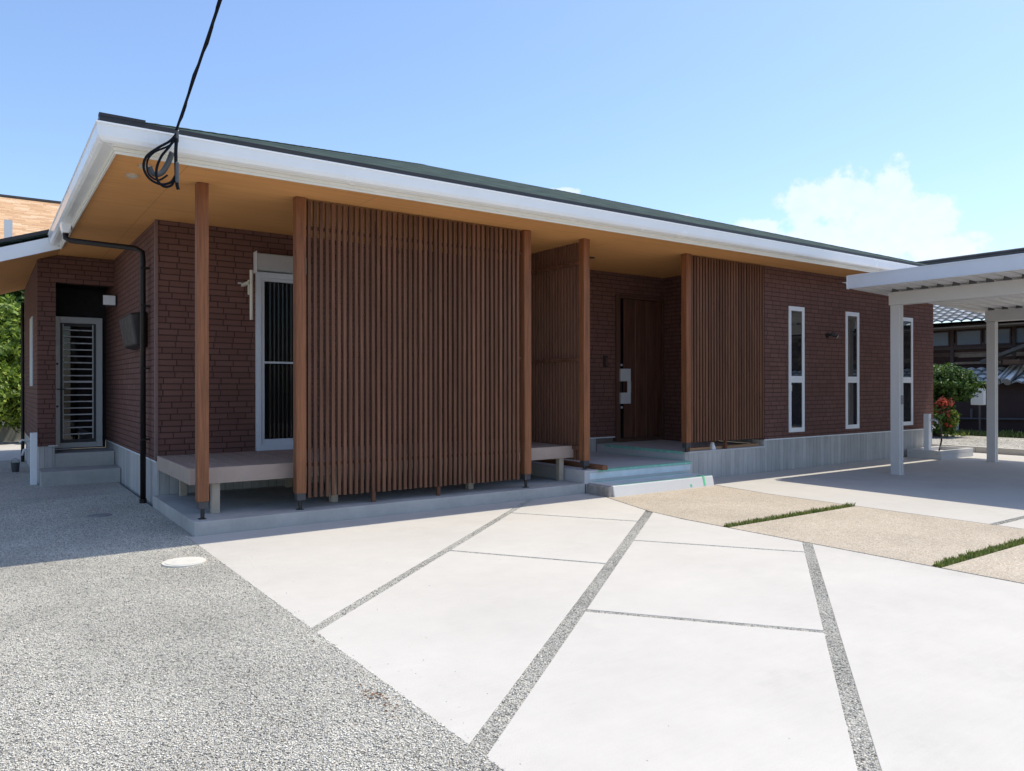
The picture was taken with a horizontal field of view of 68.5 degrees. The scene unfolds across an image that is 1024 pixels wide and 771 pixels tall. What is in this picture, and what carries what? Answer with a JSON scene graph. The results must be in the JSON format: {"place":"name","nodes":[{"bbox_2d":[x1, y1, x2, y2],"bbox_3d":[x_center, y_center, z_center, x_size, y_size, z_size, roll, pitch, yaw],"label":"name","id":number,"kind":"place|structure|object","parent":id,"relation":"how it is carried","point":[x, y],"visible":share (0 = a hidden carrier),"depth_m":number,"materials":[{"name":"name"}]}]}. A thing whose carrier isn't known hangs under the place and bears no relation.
{"place":"outdoors","nodes":[
{"label":"outdoors","id":0,"kind":"place"},
{"bbox_2d":[0,443,25,460],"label":"back path","id":1,"kind":"structure","parent":0,"point":[10,451],"depth_m":15.96,"materials":[{"name":"grey concrete"}]},
{"bbox_2d":[0,359,24,432],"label":"clipped hedge","id":2,"kind":"object","parent":1,"relation":"on","point":[10,396],"visible":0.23,"depth_m":17.95,"materials":[{"name":"green plant"}]},
{"bbox_2d":[0,194,60,424],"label":"orange roof house","id":3,"kind":"structure","parent":0,"point":[19,215],"depth_m":28.60,"materials":[{"name":"tile"}]},
{"bbox_2d":[72,436,746,506],"bbox_3d":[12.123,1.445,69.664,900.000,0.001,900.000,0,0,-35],"label":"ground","id":4,"kind":"structure","parent":0,"point":[603,440],"depth_m":19.51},
{"bbox_2d":[0,441,504,770],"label":"gravel yard","id":5,"kind":"structure","parent":4,"relation":"on","point":[17,487],"depth_m":3.74,"materials":[{"name":"grey gravel"}]},
{"bbox_2d":[0,289,24,372],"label":"garden tree","id":6,"kind":"object","parent":5,"relation":"on","point":[17,296],"visible":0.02,"depth_m":21.90,"materials":[{"name":"green plant"}]},
{"bbox_2d":[0,425,25,441],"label":"garden wall","id":7,"kind":"structure","parent":5,"relation":"on","point":[8,434],"depth_m":19.04,"materials":[{"name":"paint"}]},
{"bbox_2d":[11,458,19,471],"bbox_3d":[-8.106,1.298,12.270,0.130,0.224,0.130,0,0,-35],"label":"dark bucket","id":8,"kind":"object","parent":5,"relation":"on","point":[15,466],"visible":1,"depth_m":12.23,"materials":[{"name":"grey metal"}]},
{"bbox_2d":[19,432,36,484],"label":"tap column","id":9,"kind":"structure","parent":5,"relation":"on","point":[33,457],"depth_m":10.64,"materials":[{"name":"white plastic"}]},
{"bbox_2d":[38,447,120,486],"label":"side steps","id":10,"kind":"structure","parent":5,"relation":"on","point":[84,466],"depth_m":10.97,"materials":[{"name":"concrete"}]},
{"bbox_2d":[87,513,111,517],"bbox_3d":[-4.450,1.401,8.117,0.240,0.009,0.240,0,0,-35],"label":"manhole cover","id":11,"kind":"object","parent":5,"relation":"on","point":[101,515],"visible":1,"depth_m":8.09,"materials":[{"name":"grey plastic"}]},
{"bbox_2d":[162,557,205,567],"bbox_3d":[-2.595,1.394,5.950,0.324,0.018,0.324,0,0,-35],"label":"manhole cover","id":12,"kind":"object","parent":5,"relation":"on","point":[180,562],"visible":1,"depth_m":5.91,"materials":[{"name":"beige plastic"}]},
{"bbox_2d":[236,589,402,728],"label":"dry leaves","id":13,"kind":"object","parent":5,"relation":"on","point":[372,694],"visible":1,"depth_m":3.34,"materials":[{"name":"brown plant"}]},
{"bbox_2d":[153,469,585,536],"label":"concrete slab","id":14,"kind":"structure","parent":4,"relation":"on","point":[249,509],"depth_m":8.32,"materials":[{"name":"grey concrete"}]},
{"bbox_2d":[195,182,208,519],"bbox_3d":[-2.955,-0.324,7.166,0.104,3.196,0.102,0,0,-35],"label":"porch post","id":15,"kind":"object","parent":14,"relation":"on","point":[201,344],"visible":1,"depth_m":7.13,"materials":[{"name":"brown wood"}]},
{"bbox_2d":[157,439,572,513],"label":"timber deck","id":16,"kind":"structure","parent":14,"relation":"on","point":[227,467],"depth_m":8.21,"materials":[{"name":"beige wood"}]},
{"bbox_2d":[293,196,530,509],"bbox_3d":[-1.007,-0.327,8.542,2.974,3.196,0.110,0,0,-35],"label":"slatted screen","id":17,"kind":"object","parent":14,"relation":"on","point":[507,358],"visible":1,"depth_m":8.42,"materials":[{"name":"brown wood"}]},
{"bbox_2d":[0,112,932,505],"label":"house","id":18,"kind":"structure","parent":4,"relation":"on","point":[88,380],"depth_m":10.27,"materials":[{"name":"brown brick"}]},
{"bbox_2d":[30,316,32,385],"bbox_3d":[-7.738,-0.541,12.102,0.015,1.100,0.700,0,0,-35],"label":"window","id":19,"kind":"structure","parent":18,"relation":"in","point":[31,319],"depth_m":11.90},
{"bbox_2d":[55,316,102,447],"bbox_3d":[-6.926,-0.052,12.016,0.670,2.080,0.135,0,0,-35],"label":"side door","id":20,"kind":"structure","parent":18,"relation":"in","point":[79,423],"depth_m":12.03,"materials":[{"name":"silver metal"}]},
{"bbox_2d":[103,295,116,306],"bbox_3d":[-5.995,-1.263,11.201,0.188,0.160,0.180,0,0,-35],"label":"wall light","id":21,"kind":"object","parent":18,"relation":"attached to","point":[109,300],"visible":1,"depth_m":11.13,"materials":[{"name":"white plastic"}]},
{"bbox_2d":[126,173,137,178],"bbox_3d":[-3.465,-1.910,6.856,0.104,0.029,0.104,0,0,-35],"label":"eave vent","id":22,"kind":"object","parent":18,"relation":"attached to","point":[132,175],"visible":1,"depth_m":6.82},
{"bbox_2d":[119,312,146,349],"bbox_3d":[-4.788,-0.680,9.482,0.193,0.438,0.980,0,0,-35],"label":"meter box","id":23,"kind":"object","parent":18,"relation":"attached to","point":[130,327],"visible":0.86,"depth_m":9.16,"materials":[{"name":"grey metal"}]},
{"bbox_2d":[142,0,221,189],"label":"service cable","id":24,"kind":"object","parent":18,"relation":"attached to","point":[156,173],"visible":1,"depth_m":6.11,"materials":[{"name":"black rubber"}]},
{"bbox_2d":[238,270,252,319],"bbox_3d":[-3.247,-1.096,9.162,0.082,0.600,0.270,0,0,-43],"label":"laundry bracket","id":25,"kind":"object","parent":18,"relation":"attached to","point":[249,283],"visible":1,"depth_m":9.07,"materials":[{"name":"silver metal"}]},
{"bbox_2d":[253,251,306,450],"bbox_3d":[-2.940,-0.421,9.537,0.662,2.470,0.243,0,0,-35],"label":"sliding window","id":26,"kind":"structure","parent":18,"relation":"in","point":[273,272],"depth_m":9.48,"materials":[{"name":"white metal"}]},
{"bbox_2d":[603,356,607,367],"bbox_3d":[1.583,-0.402,12.708,0.095,0.200,0.033,0,0,-35],"label":"intercom","id":27,"kind":"object","parent":18,"relation":"attached to","point":[605,361],"visible":1,"depth_m":12.70,"materials":[{"name":"black metal"}]},
{"bbox_2d":[613,295,663,441],"bbox_3d":[2.246,-0.294,13.187,1.170,2.522,0.155,0,0,-35],"label":"entrance door","id":28,"kind":"structure","parent":18,"relation":"in","point":[639,321],"depth_m":13.19,"materials":[{"name":"brown wood"}]},
{"bbox_2d":[788,306,804,431],"bbox_3d":[4.755,-0.271,12.619,0.430,2.100,0.072,0,0,-35],"label":"window","id":29,"kind":"structure","parent":18,"relation":"in","point":[796,315],"depth_m":12.60,"materials":[{"name":"white metal"}]},
{"bbox_2d":[825,332,838,337],"bbox_3d":[5.567,-0.879,13.085,0.218,0.112,0.090,0,0,14],"label":"spot light","id":30,"kind":"object","parent":18,"relation":"attached to","point":[832,334],"visible":1,"depth_m":13.06,"materials":[{"name":"black metal"}]},
{"bbox_2d":[845,312,858,428],"bbox_3d":[6.126,-0.272,13.584,0.430,2.100,0.072,0,0,-35],"label":"window","id":31,"kind":"structure","parent":18,"relation":"in","point":[851,318],"depth_m":13.55,"materials":[{"name":"white metal"}]},
{"bbox_2d":[903,317,912,425],"bbox_3d":[7.691,-0.274,14.684,0.430,2.100,0.072,0,0,-35],"label":"window","id":32,"kind":"structure","parent":18,"relation":"in","point":[907,322],"depth_m":14.68,"materials":[{"name":"white metal"}]},
{"bbox_2d":[502,440,764,496],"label":"entrance steps","id":33,"kind":"structure","parent":4,"relation":"on","point":[641,467],"depth_m":10.82,"materials":[{"name":"concrete"}]},
{"bbox_2d":[502,239,589,469],"bbox_3d":[0.418,-0.409,10.682,0.104,3.034,1.970,0,0,-35],"label":"slatted screen","id":34,"kind":"object","parent":33,"relation":"on","point":[560,345],"visible":0.66,"depth_m":10.31,"materials":[{"name":"brown wood"}]},
{"bbox_2d":[531,459,607,469],"bbox_3d":[0.651,1.077,10.624,0.090,0.060,1.970,0,0,-35],"label":"timber batten","id":35,"kind":"object","parent":33,"relation":"on","point":[577,464],"visible":0.49,"depth_m":10.24,"materials":[{"name":"brown wood"}]},
{"bbox_2d":[709,442,715,449],"bbox_3d":[3.064,0.921,11.496,0.080,0.110,0.080,0,0,-35],"label":"plastic spacer","id":36,"kind":"object","parent":33,"relation":"on","point":[712,445],"visible":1,"depth_m":11.47,"materials":[{"name":"white plastic"}]},
{"bbox_2d":[681,253,763,451],"bbox_3d":[3.293,-0.477,11.567,1.900,2.906,0.110,0,0,-35],"label":"slatted screen","id":37,"kind":"object","parent":33,"relation":"on","point":[722,349],"visible":1,"depth_m":11.46,"materials":[{"name":"brown wood"}]},
{"bbox_2d":[688,443,759,450],"bbox_3d":[3.306,0.955,11.716,1.650,0.042,0.080,0,0,-35],"label":"timber batten","id":38,"kind":"object","parent":33,"relation":"on","point":[721,446],"visible":0.78,"depth_m":11.70,"materials":[{"name":"brown wood"}]},
{"bbox_2d":[311,500,1023,770],"bbox_3d":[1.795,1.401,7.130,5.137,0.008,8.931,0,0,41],"label":"joint stones","id":39,"kind":"object","parent":4,"relation":"on","point":[848,698],"visible":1,"depth_m":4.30,"materials":[{"name":"grey gravel"}]},
{"bbox_2d":[188,500,525,627],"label":"driveway panel","id":40,"kind":"structure","parent":39,"relation":"on","point":[287,569],"depth_m":6.34,"materials":[{"name":"concrete"}]},
{"bbox_2d":[316,551,604,743],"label":"driveway panel","id":41,"kind":"structure","parent":39,"relation":"on","point":[485,624],"depth_m":4.33,"materials":[{"name":"concrete"}]},
{"bbox_2d":[451,513,636,563],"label":"driveway panel","id":42,"kind":"structure","parent":39,"relation":"on","point":[565,538],"depth_m":6.88,"materials":[{"name":"concrete"}]},
{"bbox_2d":[512,494,645,520],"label":"driveway panel","id":43,"kind":"structure","parent":39,"relation":"on","point":[588,506],"depth_m":8.55,"materials":[{"name":"concrete"}]},
{"bbox_2d":[487,612,857,770],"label":"driveway panel","id":44,"kind":"structure","parent":39,"relation":"on","point":[613,692],"depth_m":3.30,"materials":[{"name":"concrete"}]},
{"bbox_2d":[587,541,822,630],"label":"driveway panel","id":45,"kind":"structure","parent":39,"relation":"on","point":[774,588],"depth_m":5.23,"materials":[{"name":"concrete"}]},
{"bbox_2d":[634,512,803,551],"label":"driveway panel","id":46,"kind":"structure","parent":39,"relation":"on","point":[657,527],"depth_m":6.96,"materials":[{"name":"concrete"}]},
{"bbox_2d":[812,544,1023,770],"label":"driveway panel","id":47,"kind":"structure","parent":39,"relation":"on","point":[935,657],"depth_m":3.85,"materials":[{"name":"concrete"}]},
{"bbox_2d":[932,444,976,452],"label":"kerb","id":48,"kind":"structure","parent":4,"relation":"on","point":[974,449],"depth_m":15.83,"materials":[{"name":"grey concrete"}]},
{"bbox_2d":[932,434,1023,448],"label":"gravel lot","id":49,"kind":"structure","parent":4,"relation":"on","point":[1004,442],"depth_m":17.81,"materials":[{"name":"grey gravel"}]},
{"bbox_2d":[932,396,961,436],"bbox_3d":[10.955,0.791,19.556,1.141,1.204,1.743,0,0,-18],"label":"flowering shrub","id":50,"kind":"object","parent":49,"relation":"on","point":[948,417],"visible":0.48,"depth_m":19.03,"materials":[{"name":"green plant"}]},
{"bbox_2d":[932,362,986,435],"bbox_3d":[11.043,0.364,20.001,1.976,2.094,2.591,0,0,-35],"label":"round shrub","id":51,"kind":"object","parent":49,"relation":"on","point":[957,383],"visible":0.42,"depth_m":19.30,"materials":[{"name":"green plant"}]},
{"bbox_2d":[942,544,1023,583],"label":"paving panel","id":52,"kind":"structure","parent":4,"relation":"on","point":[1007,564],"depth_m":5.82,"materials":[{"name":"beige concrete"}]},
{"bbox_2d":[976,446,1023,455],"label":"kerb","id":53,"kind":"structure","parent":4,"relation":"on","point":[1006,451],"depth_m":15.08,"materials":[{"name":"grey concrete"}]},
{"bbox_2d":[0,0,1023,322],"label":"sky","id":54,"kind":"structure","parent":0,"point":[892,128],"materials":[{"name":"blue"}]},
{"bbox_2d":[607,485,841,526],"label":"paving panel","id":55,"kind":"structure","parent":0,"point":[716,505],"depth_m":8.83,"materials":[{"name":"beige concrete"}]},
{"bbox_2d":[713,452,1023,523],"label":"carport floor","id":56,"kind":"structure","parent":0,"point":[976,487],"depth_m":10.46,"materials":[{"name":"grey concrete"}]},
{"bbox_2d":[842,253,1023,474],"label":"carport","id":57,"kind":"object","parent":56,"relation":"on","point":[991,289],"visible":1,"depth_m":11.62,"materials":[{"name":"metal"}]},
{"bbox_2d":[907,414,972,459],"bbox_3d":[8.350,0.980,14.653,1.280,0.860,0.640,0,0,-35],"label":"water tap","id":58,"kind":"object","parent":56,"relation":"on","point":[928,451],"visible":0.96,"depth_m":14.52,"materials":[{"name":"concrete"}]},
{"bbox_2d":[729,506,1023,566],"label":"paving panel","id":59,"kind":"structure","parent":0,"point":[917,539],"depth_m":7.13,"materials":[{"name":"beige concrete"}]},
{"bbox_2d":[918,247,1023,432],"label":"old tiled house","id":60,"kind":"structure","parent":0,"point":[961,344],"depth_m":21.72,"materials":[{"name":"brown wood"}]},
{"bbox_2d":[933,331,949,346],"bbox_3d":[13.054,-1.416,23.125,0.028,0.480,0.780,0,0,-35],"label":"window","id":61,"kind":"structure","parent":60,"relation":"in","point":[941,338],"depth_m":23.00,"materials":[{"name":"grey glass"}]},
{"bbox_2d":[955,329,981,345],"bbox_3d":[13.586,-1.417,22.368,0.028,0.480,0.730,0,0,-35],"label":"window","id":62,"kind":"structure","parent":60,"relation":"in","point":[962,337],"depth_m":22.37,"materials":[{"name":"grey glass"}]},
{"bbox_2d":[983,327,1011,344],"bbox_3d":[14.029,-1.417,21.738,0.028,0.480,0.730,0,0,-35],"label":"window","id":63,"kind":"structure","parent":60,"relation":"in","point":[1004,334],"depth_m":21.61,"materials":[{"name":"grey glass"}]},
{"bbox_2d":[1016,327,1023,343],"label":"window","id":64,"kind":"structure","parent":60,"relation":"in","point":[1019,330],"depth_m":21.25,"materials":[{"name":"grey glass"}]},
{"bbox_2d":[942,428,1023,437],"bbox_3d":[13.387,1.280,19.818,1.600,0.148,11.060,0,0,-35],"label":"verge grass","id":65,"kind":"structure","parent":0,"point":[1003,434],"depth_m":20.12,"materials":[{"name":"green plant"}]},
{"bbox_2d":[998,519,1023,528],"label":"carport floor","id":66,"kind":"structure","parent":0,"point":[1017,524],"depth_m":7.53,"materials":[{"name":"grey concrete"}]},
{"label":"planting strip","id":67,"kind":"structure","parent":0,"visible":0},
{"bbox_2d":[724,502,855,527],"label":"dwarf grass","id":68,"kind":"structure","parent":67,"relation":"on","point":[786,515],"depth_m":8.01,"materials":[{"name":"green plant"}]},
{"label":"planting strip","id":69,"kind":"structure","parent":0,"visible":0},
{"bbox_2d":[933,536,1023,567],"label":"dwarf grass","id":70,"kind":"structure","parent":69,"relation":"on","point":[944,562],"depth_m":6.17,"materials":[{"name":"green plant"}]},
{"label":"verge soil","id":71,"kind":"structure","parent":0,"visible":0},
{"bbox_2d":[971,389,985,431],"bbox_3d":[12.557,0.720,20.249,0.158,1.270,0.330,0,0,-35],"label":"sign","id":72,"kind":"object","parent":71,"relation":"on","point":[980,400],"visible":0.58,"depth_m":20.18,"materials":[{"name":"white metal"}]}
]}

